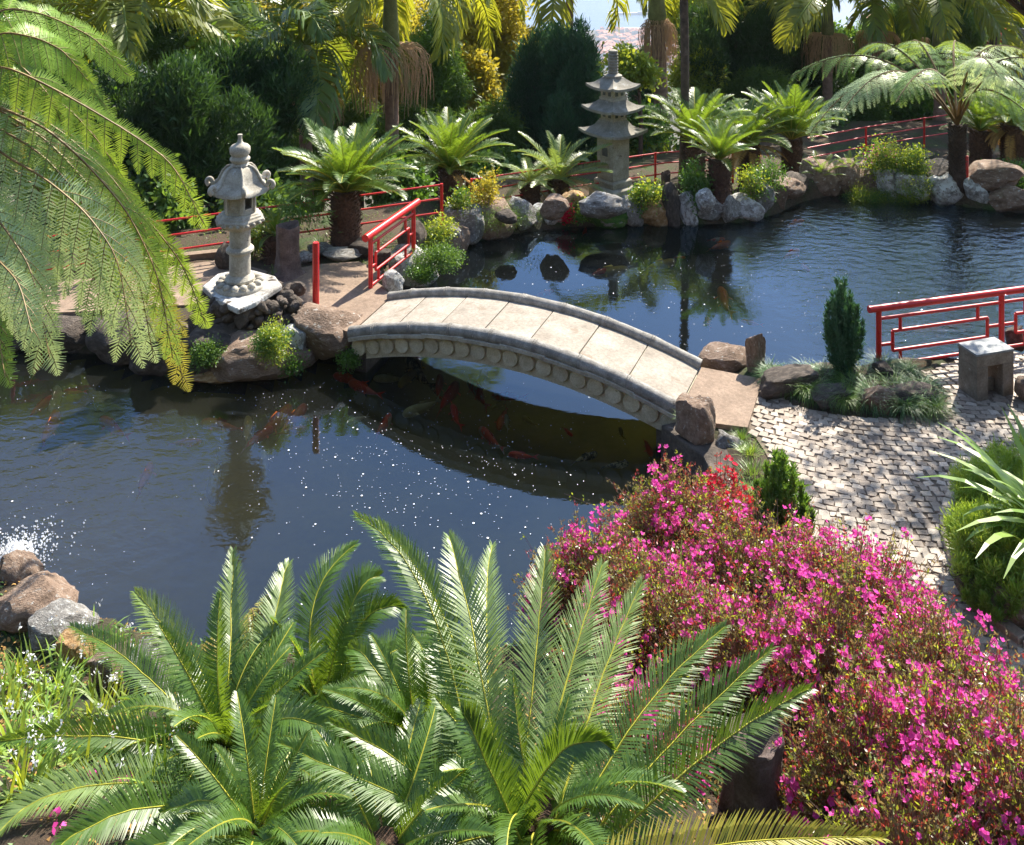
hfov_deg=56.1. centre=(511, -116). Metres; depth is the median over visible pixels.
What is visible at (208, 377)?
rock
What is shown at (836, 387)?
rock
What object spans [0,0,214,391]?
tree fern
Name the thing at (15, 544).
cascade foam
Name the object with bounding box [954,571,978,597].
rock
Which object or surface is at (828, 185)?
rock
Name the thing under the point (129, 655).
flowering clump
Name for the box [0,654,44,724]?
flowering clump
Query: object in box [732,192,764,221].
rock
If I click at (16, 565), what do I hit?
rock
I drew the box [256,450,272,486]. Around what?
koi
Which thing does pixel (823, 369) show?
grass tuft
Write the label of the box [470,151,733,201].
red pipe fence
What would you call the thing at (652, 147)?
broadleaf tree
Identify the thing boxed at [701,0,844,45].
palm tree
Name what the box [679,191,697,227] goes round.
rock
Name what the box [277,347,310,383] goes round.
plant
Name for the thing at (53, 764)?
flowering clump
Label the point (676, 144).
broadleaf tree
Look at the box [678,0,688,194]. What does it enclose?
palm tree
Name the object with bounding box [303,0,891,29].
sea
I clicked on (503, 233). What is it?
rock
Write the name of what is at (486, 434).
koi
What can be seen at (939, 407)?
grass tuft
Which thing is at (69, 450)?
koi
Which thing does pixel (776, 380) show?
rock
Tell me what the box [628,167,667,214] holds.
shrub
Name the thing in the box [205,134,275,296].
stone lantern
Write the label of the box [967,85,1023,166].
cycad
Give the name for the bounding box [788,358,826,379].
grass tuft
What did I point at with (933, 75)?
house
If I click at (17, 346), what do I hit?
rock
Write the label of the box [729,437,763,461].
grass tuft
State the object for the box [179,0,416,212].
palm tree
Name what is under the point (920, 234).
pond water
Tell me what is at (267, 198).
broadleaf tree
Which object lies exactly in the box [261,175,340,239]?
plant
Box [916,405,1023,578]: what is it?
strap leaf plant
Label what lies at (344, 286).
path
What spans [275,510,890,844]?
cycad
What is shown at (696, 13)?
palm tree
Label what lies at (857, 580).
iris leaves
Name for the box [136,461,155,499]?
koi
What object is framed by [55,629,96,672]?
rock
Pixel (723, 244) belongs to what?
koi
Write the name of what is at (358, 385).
koi
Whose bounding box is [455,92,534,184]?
cycad
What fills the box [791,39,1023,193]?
tree fern
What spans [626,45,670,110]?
cypress tree
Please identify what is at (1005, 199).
rock
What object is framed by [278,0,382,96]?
palm tree
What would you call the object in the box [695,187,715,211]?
rock
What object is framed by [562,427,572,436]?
koi
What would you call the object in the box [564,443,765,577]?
azalea bush
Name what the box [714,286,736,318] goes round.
koi
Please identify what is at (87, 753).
flowering clump
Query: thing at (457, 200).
shrub
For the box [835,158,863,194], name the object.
rock
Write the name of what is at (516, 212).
shrub
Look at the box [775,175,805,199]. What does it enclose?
rock
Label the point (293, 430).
koi
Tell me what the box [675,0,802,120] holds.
cypress tree
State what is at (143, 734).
flowering clump
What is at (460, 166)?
broadleaf tree
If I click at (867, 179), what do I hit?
rock
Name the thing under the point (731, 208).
rock
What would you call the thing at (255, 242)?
shrub
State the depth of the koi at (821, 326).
13.96 m
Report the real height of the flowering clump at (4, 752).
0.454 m
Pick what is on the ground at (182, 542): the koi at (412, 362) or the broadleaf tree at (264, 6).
the broadleaf tree at (264, 6)
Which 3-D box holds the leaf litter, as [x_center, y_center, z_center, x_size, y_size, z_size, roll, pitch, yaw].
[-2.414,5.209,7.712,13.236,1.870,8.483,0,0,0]
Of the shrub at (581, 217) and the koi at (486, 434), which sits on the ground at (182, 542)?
the shrub at (581, 217)
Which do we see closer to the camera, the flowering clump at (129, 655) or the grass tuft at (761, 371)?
the flowering clump at (129, 655)
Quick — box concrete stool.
[958,337,1013,401]
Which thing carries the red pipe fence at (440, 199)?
on the ground at (182, 542)
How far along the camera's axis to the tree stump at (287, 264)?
14.49 m
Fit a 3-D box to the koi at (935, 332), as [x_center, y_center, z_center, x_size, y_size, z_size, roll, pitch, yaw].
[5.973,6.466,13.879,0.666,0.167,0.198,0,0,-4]
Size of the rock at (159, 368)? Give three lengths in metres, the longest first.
0.885 x 0.806 x 0.674 m
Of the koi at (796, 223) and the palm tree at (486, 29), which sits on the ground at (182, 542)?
the palm tree at (486, 29)
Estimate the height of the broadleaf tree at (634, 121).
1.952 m
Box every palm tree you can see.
[8,0,250,78]
[135,12,279,71]
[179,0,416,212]
[273,0,492,160]
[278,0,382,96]
[371,0,529,166]
[529,0,647,42]
[636,0,746,149]
[674,0,820,45]
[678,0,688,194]
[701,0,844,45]
[725,0,921,108]
[778,0,987,101]
[844,0,1023,120]
[846,0,974,79]
[973,0,1013,99]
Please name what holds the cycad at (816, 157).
on the ground at (182, 542)
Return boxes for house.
[928,58,952,84]
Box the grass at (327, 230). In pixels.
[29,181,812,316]
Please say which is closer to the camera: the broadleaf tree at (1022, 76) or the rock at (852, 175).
the rock at (852, 175)
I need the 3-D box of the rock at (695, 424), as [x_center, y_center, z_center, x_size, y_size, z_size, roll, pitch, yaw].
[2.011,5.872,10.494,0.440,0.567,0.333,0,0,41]
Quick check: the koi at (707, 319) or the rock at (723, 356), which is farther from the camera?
the koi at (707, 319)
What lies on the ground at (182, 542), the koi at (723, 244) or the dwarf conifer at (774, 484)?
the dwarf conifer at (774, 484)
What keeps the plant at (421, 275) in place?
on the rock at (402, 267)
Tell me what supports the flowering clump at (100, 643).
on the ground at (182, 542)
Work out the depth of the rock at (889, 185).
19.64 m
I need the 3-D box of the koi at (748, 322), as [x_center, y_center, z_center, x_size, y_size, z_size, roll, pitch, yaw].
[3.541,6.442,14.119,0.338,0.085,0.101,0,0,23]
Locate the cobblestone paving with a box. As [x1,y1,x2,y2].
[747,352,1023,711]
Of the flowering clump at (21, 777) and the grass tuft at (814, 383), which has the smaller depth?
the flowering clump at (21, 777)
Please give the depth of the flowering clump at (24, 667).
7.19 m
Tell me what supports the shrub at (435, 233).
on the ground at (182, 542)
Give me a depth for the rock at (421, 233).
15.71 m
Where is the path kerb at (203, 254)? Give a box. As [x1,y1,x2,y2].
[63,249,216,275]
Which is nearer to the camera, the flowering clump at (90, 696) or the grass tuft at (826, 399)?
the flowering clump at (90, 696)
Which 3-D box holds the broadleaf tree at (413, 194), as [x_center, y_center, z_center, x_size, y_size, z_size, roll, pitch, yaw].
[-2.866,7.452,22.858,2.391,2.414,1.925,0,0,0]
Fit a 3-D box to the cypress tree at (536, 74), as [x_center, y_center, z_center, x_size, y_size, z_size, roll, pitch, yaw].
[0.969,6.287,26.713,2.686,5.408,2.520,0,0,-42]
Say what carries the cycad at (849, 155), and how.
on the ground at (182, 542)
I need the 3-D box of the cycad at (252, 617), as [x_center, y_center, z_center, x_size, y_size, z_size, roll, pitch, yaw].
[-1.831,4.996,6.117,0.807,0.418,0.536,0,0,-28]
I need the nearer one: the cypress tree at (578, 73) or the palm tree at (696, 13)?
the cypress tree at (578, 73)
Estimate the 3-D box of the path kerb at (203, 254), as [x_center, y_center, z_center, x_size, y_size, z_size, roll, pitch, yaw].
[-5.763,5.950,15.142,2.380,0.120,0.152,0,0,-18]
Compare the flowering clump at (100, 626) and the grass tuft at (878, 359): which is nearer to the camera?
the flowering clump at (100, 626)
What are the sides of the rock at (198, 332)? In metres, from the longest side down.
0.878 x 0.717 x 0.626 m
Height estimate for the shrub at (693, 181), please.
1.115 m
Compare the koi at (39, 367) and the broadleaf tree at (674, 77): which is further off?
the broadleaf tree at (674, 77)
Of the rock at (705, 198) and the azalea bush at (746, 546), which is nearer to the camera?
the azalea bush at (746, 546)
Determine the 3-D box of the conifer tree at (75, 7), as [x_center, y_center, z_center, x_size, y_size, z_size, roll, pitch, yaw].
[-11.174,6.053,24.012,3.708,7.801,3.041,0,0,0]
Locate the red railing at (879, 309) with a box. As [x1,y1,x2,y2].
[867,286,1023,359]
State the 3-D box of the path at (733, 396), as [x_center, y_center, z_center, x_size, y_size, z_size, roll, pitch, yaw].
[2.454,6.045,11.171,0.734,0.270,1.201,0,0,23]
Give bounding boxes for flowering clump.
[0,623,63,692]
[0,643,52,697]
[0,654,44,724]
[0,654,87,714]
[0,693,60,747]
[0,699,74,762]
[0,719,101,809]
[0,727,68,825]
[9,667,92,733]
[17,634,93,696]
[25,643,98,702]
[28,707,112,775]
[35,616,93,678]
[43,598,132,661]
[44,714,133,813]
[51,651,139,720]
[75,675,163,764]
[76,666,163,731]
[77,621,137,674]
[91,622,143,692]
[101,720,211,804]
[107,707,172,764]
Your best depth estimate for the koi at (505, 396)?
12.11 m
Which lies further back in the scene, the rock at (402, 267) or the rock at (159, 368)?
the rock at (402, 267)
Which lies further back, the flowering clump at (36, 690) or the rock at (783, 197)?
the rock at (783, 197)
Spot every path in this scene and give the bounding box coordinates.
[3,260,267,318]
[268,262,387,340]
[689,367,760,430]
[831,153,933,166]
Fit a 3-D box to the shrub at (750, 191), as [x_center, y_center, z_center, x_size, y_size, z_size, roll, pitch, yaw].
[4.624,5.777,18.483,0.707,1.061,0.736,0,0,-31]
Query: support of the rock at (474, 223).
on the ground at (182, 542)
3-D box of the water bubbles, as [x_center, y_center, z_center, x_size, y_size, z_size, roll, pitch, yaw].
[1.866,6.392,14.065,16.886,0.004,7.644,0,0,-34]
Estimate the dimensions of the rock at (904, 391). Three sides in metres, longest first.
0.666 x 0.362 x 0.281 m
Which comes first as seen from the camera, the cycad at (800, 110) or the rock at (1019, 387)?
the rock at (1019, 387)
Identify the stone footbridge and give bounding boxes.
[344,286,702,457]
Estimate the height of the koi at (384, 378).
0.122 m
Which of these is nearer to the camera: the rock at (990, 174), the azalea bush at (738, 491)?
the azalea bush at (738, 491)
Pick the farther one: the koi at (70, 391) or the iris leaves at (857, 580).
the koi at (70, 391)
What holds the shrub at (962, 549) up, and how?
on the ground at (182, 542)
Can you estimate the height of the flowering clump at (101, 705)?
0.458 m
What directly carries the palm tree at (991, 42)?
on the ground at (182, 542)
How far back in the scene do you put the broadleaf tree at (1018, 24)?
43.39 m
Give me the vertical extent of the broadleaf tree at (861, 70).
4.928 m
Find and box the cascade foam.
[0,504,84,571]
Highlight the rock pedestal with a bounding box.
[192,270,305,333]
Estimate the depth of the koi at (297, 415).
11.67 m
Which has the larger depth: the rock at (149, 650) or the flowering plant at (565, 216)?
the flowering plant at (565, 216)
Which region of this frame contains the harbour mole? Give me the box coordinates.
[608,11,647,14]
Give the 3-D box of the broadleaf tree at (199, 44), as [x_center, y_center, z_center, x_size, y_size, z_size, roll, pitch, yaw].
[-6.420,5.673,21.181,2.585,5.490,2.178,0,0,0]
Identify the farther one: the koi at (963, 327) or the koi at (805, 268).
the koi at (805, 268)
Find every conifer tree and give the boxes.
[39,0,130,70]
[134,0,281,225]
[270,124,334,212]
[296,90,406,207]
[398,4,478,197]
[398,93,460,181]
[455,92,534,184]
[716,60,822,132]
[815,89,896,120]
[855,0,931,90]
[922,0,988,59]
[932,50,1010,112]
[1000,35,1017,102]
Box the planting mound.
[797,357,942,412]
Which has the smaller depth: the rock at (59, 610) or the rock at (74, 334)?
the rock at (59, 610)
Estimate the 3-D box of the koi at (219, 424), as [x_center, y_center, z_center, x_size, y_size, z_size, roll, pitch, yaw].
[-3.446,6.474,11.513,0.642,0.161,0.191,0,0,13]
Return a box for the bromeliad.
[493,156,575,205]
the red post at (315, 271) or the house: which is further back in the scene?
the house
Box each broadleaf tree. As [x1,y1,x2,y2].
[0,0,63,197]
[0,10,136,212]
[0,194,125,259]
[106,148,218,235]
[126,1,159,77]
[163,20,270,89]
[208,164,310,224]
[248,0,311,45]
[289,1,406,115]
[294,28,371,211]
[357,146,437,206]
[373,0,428,206]
[375,10,428,123]
[423,0,464,187]
[429,0,542,108]
[440,41,506,191]
[465,140,542,189]
[564,137,596,166]
[596,39,636,79]
[618,43,667,158]
[626,90,679,154]
[629,133,676,155]
[665,0,710,60]
[667,42,731,116]
[668,123,737,151]
[808,94,854,127]
[832,16,871,100]
[879,69,952,120]
[948,28,1005,66]
[1002,28,1023,122]
[1004,1,1023,36]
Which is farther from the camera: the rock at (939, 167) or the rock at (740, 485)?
the rock at (939, 167)
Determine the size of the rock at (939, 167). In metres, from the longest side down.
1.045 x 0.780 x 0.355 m
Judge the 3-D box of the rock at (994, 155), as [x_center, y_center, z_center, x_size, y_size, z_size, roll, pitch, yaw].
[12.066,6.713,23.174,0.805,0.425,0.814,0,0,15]
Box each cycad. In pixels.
[0,546,355,844]
[125,689,352,844]
[157,592,275,727]
[242,539,413,745]
[244,697,497,844]
[253,202,308,264]
[272,112,422,246]
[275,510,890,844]
[304,607,509,781]
[393,106,514,208]
[506,130,611,195]
[635,87,756,186]
[679,115,761,203]
[707,97,805,188]
[741,79,846,173]
[797,150,847,175]
[835,150,867,169]
[939,84,1016,165]
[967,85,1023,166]
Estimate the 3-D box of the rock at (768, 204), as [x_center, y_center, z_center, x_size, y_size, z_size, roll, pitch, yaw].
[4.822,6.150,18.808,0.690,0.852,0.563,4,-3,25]
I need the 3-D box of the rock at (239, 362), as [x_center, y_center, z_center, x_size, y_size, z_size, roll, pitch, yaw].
[-3.385,6.209,12.662,1.575,0.581,0.999,1,-2,-12]
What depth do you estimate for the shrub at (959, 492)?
9.14 m
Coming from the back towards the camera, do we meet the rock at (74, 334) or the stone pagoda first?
the stone pagoda
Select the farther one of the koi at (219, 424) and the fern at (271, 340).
the fern at (271, 340)
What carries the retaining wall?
on the ground at (182, 542)
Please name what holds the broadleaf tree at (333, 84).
on the ground at (182, 542)
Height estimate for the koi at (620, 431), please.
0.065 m
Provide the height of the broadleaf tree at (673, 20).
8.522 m
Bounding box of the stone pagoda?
[578,49,647,196]
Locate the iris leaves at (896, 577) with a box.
[881,558,923,624]
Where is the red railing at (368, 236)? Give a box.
[362,198,420,288]
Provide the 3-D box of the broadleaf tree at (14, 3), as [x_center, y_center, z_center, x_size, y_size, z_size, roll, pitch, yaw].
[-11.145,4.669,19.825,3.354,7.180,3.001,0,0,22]
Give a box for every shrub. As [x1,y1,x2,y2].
[218,216,272,261]
[401,209,460,252]
[443,181,482,220]
[465,195,545,235]
[468,163,504,207]
[564,189,591,226]
[624,179,657,218]
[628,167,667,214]
[675,155,715,215]
[731,159,773,201]
[739,150,792,202]
[838,181,882,221]
[848,133,915,182]
[867,184,918,222]
[891,142,938,173]
[894,157,934,207]
[935,486,1023,614]
[947,449,1002,506]
[953,557,1019,625]
[978,431,1023,496]
[981,155,1023,188]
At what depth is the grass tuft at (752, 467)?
9.79 m
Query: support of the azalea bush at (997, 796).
on the ground at (182, 542)
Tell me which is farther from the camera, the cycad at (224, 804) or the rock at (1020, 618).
the rock at (1020, 618)
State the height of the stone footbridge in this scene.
1.546 m
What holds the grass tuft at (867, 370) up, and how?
on the ground at (182, 542)
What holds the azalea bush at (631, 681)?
on the ground at (182, 542)
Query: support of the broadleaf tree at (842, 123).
on the ground at (182, 542)
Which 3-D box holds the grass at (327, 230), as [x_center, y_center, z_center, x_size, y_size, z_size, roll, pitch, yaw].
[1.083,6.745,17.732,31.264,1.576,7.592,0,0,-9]
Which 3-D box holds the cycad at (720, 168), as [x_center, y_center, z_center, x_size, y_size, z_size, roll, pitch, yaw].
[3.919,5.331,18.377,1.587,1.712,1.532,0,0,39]
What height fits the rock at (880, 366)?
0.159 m
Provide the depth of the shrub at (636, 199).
17.99 m
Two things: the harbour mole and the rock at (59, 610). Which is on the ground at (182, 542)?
the rock at (59, 610)
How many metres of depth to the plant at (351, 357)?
12.55 m
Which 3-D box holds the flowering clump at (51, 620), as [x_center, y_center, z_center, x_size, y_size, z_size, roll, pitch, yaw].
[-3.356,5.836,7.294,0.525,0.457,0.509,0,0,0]
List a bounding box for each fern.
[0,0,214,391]
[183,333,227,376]
[245,314,297,369]
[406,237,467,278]
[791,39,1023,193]
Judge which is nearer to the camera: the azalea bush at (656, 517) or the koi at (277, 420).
the azalea bush at (656, 517)
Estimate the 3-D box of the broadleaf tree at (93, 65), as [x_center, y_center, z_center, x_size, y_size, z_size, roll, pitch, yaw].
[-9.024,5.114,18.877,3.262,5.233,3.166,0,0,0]
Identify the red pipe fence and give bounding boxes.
[11,183,442,289]
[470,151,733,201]
[807,114,947,157]
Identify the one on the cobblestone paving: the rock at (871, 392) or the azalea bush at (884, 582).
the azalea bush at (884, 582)
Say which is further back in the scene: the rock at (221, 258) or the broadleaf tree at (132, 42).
the broadleaf tree at (132, 42)
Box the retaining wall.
[661,422,739,487]
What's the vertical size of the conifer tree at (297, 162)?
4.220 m
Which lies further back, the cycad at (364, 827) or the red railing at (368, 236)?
the red railing at (368, 236)
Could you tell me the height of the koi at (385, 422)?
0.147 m
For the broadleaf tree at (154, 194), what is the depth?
16.84 m
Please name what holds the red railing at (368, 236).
on the ground at (182, 542)
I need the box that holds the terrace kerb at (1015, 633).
[939,484,1023,647]
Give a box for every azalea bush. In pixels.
[506,500,678,659]
[529,523,756,712]
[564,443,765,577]
[569,649,723,803]
[634,559,854,794]
[637,486,859,632]
[687,451,757,537]
[716,545,941,788]
[741,509,986,672]
[769,625,961,844]
[788,618,1023,838]
[797,684,1006,844]
[821,571,1023,751]
[872,643,1023,844]
[947,628,1023,764]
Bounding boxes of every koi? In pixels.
[26,395,51,421]
[31,351,48,378]
[39,409,63,454]
[45,441,78,471]
[46,385,65,412]
[63,388,87,393]
[99,416,133,442]
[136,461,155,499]
[166,438,201,446]
[200,418,243,431]
[201,453,224,505]
[241,415,255,449]
[241,425,272,452]
[253,403,292,448]
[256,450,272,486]
[273,425,306,435]
[276,403,306,440]
[333,372,368,383]
[346,413,369,424]
[348,379,385,398]
[373,373,409,382]
[373,413,392,442]
[398,362,424,388]
[402,393,440,417]
[405,357,435,394]
[434,374,446,403]
[436,380,460,417]
[448,404,463,431]
[467,378,490,412]
[477,367,488,388]
[478,426,506,454]
[491,391,528,400]
[494,405,508,430]
[504,414,510,431]
[508,451,537,458]
[522,415,537,427]
[533,289,553,295]
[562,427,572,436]
[573,451,597,462]
[585,265,628,277]
[589,268,605,276]
[601,460,628,468]
[618,427,626,440]
[640,435,652,456]
[642,258,674,270]
[705,316,712,327]
[706,237,724,241]
[708,240,730,250]
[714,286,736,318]
[741,319,763,326]
[782,248,799,259]
[783,219,803,229]
[797,260,809,271]
[804,221,816,231]
[812,324,823,329]
[902,327,946,337]
[944,323,971,331]
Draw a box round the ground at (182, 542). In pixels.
[0,30,1023,844]
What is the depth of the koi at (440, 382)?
12.40 m
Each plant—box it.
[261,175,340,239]
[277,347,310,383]
[333,345,362,376]
[403,261,437,287]
[558,203,576,224]
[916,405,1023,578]
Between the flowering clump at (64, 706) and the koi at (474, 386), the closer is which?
the flowering clump at (64, 706)
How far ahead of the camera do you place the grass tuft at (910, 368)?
11.63 m
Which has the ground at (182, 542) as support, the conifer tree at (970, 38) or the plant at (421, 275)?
the conifer tree at (970, 38)
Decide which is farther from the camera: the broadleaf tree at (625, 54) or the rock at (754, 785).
the broadleaf tree at (625, 54)
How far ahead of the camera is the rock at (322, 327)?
12.71 m
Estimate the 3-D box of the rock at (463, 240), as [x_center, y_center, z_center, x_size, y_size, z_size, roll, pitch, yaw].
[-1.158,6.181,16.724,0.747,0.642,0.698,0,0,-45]
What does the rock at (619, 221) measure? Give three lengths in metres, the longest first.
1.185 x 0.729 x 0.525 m
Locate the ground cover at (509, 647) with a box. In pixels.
[0,581,789,844]
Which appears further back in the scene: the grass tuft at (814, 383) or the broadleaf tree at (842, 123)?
the broadleaf tree at (842, 123)
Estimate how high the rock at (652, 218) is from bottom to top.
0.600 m
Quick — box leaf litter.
[0,581,805,844]
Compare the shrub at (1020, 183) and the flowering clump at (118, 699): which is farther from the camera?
the shrub at (1020, 183)
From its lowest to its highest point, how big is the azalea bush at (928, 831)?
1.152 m
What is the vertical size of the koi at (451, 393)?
0.199 m
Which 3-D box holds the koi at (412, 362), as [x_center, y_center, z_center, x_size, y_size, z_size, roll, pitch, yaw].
[-1.218,6.500,12.794,0.293,0.247,0.993,0,0,-28]
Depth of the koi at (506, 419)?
11.53 m
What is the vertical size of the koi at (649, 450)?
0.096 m
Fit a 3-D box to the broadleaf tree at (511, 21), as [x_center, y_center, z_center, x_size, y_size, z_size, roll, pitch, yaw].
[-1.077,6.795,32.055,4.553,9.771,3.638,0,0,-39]
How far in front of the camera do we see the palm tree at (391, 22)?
23.21 m
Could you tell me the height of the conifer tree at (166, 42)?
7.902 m
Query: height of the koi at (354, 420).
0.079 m
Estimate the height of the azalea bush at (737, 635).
1.203 m
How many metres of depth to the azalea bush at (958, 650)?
6.44 m
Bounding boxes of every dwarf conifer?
[750,447,818,559]
[821,273,867,373]
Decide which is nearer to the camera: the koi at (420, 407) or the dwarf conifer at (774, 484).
the dwarf conifer at (774, 484)
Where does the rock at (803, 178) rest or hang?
on the ground at (182, 542)
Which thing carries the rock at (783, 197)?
on the ground at (182, 542)
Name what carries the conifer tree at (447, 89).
on the ground at (182, 542)
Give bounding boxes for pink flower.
[49,807,66,834]
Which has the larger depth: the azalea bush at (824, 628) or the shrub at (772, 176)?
the shrub at (772, 176)
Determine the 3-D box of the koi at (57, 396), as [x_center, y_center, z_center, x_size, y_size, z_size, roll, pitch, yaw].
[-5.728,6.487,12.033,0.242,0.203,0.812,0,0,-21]
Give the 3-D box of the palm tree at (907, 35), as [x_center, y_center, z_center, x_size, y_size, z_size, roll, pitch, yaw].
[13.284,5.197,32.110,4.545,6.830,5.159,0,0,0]
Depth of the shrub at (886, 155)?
19.82 m
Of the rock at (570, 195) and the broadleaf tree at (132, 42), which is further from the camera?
the broadleaf tree at (132, 42)
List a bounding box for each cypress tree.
[77,46,285,225]
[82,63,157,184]
[193,30,323,224]
[496,18,574,170]
[535,13,607,169]
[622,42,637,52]
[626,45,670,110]
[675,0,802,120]
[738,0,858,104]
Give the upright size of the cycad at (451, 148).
2.084 m
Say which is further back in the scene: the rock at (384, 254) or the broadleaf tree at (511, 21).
the broadleaf tree at (511, 21)
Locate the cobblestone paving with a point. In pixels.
(852, 469)
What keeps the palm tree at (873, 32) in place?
on the ground at (182, 542)
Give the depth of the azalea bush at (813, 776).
5.59 m
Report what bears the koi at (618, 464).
in the pond water
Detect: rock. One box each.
[0,320,32,354]
[0,549,44,585]
[0,570,78,632]
[27,598,99,654]
[35,314,88,354]
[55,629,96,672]
[85,309,136,367]
[87,640,131,692]
[123,634,177,698]
[129,317,192,376]
[169,323,230,382]
[186,372,231,382]
[208,329,315,385]
[215,242,228,269]
[281,323,305,374]
[293,301,363,359]
[300,251,311,262]
[307,242,332,256]
[322,246,361,261]
[347,237,374,258]
[373,248,390,267]
[382,269,403,291]
[389,243,438,288]
[397,220,426,247]
[431,224,469,258]
[444,203,484,244]
[444,226,460,239]
[479,196,516,239]
[494,208,516,223]
[508,196,537,230]
[533,203,562,224]
[540,193,569,220]
[562,190,584,223]
[578,191,630,218]
[586,212,628,228]
[622,195,643,226]
[641,197,667,227]
[661,182,680,229]
[675,393,715,444]
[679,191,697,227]
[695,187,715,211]
[696,197,722,220]
[698,341,746,372]
[715,429,744,447]
[719,711,786,844]
[721,194,741,222]
[727,483,754,508]
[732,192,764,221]
[744,177,774,212]
[745,333,765,373]
[759,364,818,399]
[773,179,788,209]
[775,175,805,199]
[781,171,808,190]
[799,158,842,197]
[810,382,850,409]
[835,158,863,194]
[861,168,878,194]
[861,385,897,414]
[872,360,892,376]
[873,168,899,202]
[887,380,939,412]
[894,171,929,200]
[924,158,948,176]
[928,172,963,207]
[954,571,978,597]
[963,177,988,203]
[969,159,1023,190]
[988,185,1023,212]
[991,582,1023,626]
[992,152,1000,159]
[1005,325,1023,351]
[1014,376,1023,400]
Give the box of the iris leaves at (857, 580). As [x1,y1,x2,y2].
[841,544,885,638]
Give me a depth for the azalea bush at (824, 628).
6.51 m
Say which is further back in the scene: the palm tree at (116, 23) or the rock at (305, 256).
the palm tree at (116, 23)
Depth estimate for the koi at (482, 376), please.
12.58 m
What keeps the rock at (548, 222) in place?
on the ground at (182, 542)
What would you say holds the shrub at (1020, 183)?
on the ground at (182, 542)
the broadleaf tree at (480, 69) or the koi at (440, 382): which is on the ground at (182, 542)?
the broadleaf tree at (480, 69)
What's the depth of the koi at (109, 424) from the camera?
11.46 m
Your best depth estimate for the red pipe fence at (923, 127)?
24.25 m
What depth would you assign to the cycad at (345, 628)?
6.39 m
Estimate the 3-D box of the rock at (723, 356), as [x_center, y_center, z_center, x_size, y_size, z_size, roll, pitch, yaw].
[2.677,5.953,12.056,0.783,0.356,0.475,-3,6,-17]
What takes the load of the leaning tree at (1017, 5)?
on the ground at (182, 542)
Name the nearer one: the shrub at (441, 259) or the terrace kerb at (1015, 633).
the terrace kerb at (1015, 633)
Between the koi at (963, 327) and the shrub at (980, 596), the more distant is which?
the koi at (963, 327)
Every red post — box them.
[312,241,318,303]
[965,155,968,177]
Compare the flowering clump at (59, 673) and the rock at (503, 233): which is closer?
the flowering clump at (59, 673)
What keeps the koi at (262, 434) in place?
in the pond water
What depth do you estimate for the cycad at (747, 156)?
21.43 m
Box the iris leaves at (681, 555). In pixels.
[680,538,695,592]
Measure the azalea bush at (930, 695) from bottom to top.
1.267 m
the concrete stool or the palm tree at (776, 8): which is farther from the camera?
the palm tree at (776, 8)
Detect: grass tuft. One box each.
[728,454,763,482]
[728,471,755,488]
[729,423,754,446]
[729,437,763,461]
[749,353,783,387]
[765,360,809,399]
[787,368,831,407]
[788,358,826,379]
[802,381,843,412]
[806,355,849,382]
[824,375,865,416]
[825,363,879,408]
[841,369,900,419]
[853,358,896,383]
[860,350,907,377]
[869,364,925,392]
[878,377,943,428]
[886,355,929,379]
[888,367,952,415]
[909,382,957,424]
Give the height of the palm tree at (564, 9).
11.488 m
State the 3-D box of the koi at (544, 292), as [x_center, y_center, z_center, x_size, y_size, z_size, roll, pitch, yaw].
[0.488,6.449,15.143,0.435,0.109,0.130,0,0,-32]
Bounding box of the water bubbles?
[0,218,960,623]
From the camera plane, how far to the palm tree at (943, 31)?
26.12 m
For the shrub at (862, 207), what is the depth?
19.44 m
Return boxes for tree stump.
[269,220,305,281]
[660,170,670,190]
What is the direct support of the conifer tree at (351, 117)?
on the ground at (182, 542)
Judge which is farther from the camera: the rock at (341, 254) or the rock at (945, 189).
the rock at (945, 189)
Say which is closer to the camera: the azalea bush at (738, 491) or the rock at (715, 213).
the azalea bush at (738, 491)
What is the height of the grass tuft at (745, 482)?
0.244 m
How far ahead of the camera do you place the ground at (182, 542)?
12.27 m
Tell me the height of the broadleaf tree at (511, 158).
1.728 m
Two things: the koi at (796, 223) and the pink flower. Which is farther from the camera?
the koi at (796, 223)
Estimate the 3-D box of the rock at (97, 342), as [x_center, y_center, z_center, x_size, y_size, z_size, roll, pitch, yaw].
[-5.403,6.186,13.133,1.025,0.634,0.716,0,0,19]
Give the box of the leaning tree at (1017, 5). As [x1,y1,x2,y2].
[1006,0,1023,15]
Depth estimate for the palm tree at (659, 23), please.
26.79 m
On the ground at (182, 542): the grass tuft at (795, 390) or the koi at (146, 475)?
the grass tuft at (795, 390)
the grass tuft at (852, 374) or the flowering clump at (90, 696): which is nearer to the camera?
the flowering clump at (90, 696)
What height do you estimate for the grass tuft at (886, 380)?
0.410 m
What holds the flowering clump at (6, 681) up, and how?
on the ground at (182, 542)
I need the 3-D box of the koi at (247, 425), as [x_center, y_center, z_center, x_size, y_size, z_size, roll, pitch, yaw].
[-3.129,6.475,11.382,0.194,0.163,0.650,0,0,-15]
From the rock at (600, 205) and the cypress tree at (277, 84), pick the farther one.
the cypress tree at (277, 84)
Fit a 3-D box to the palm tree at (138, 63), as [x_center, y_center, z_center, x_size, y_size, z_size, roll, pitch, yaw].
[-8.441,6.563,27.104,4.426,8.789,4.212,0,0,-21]
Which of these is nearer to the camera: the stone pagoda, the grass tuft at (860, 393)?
the grass tuft at (860, 393)
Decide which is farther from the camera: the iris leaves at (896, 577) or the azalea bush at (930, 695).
the iris leaves at (896, 577)

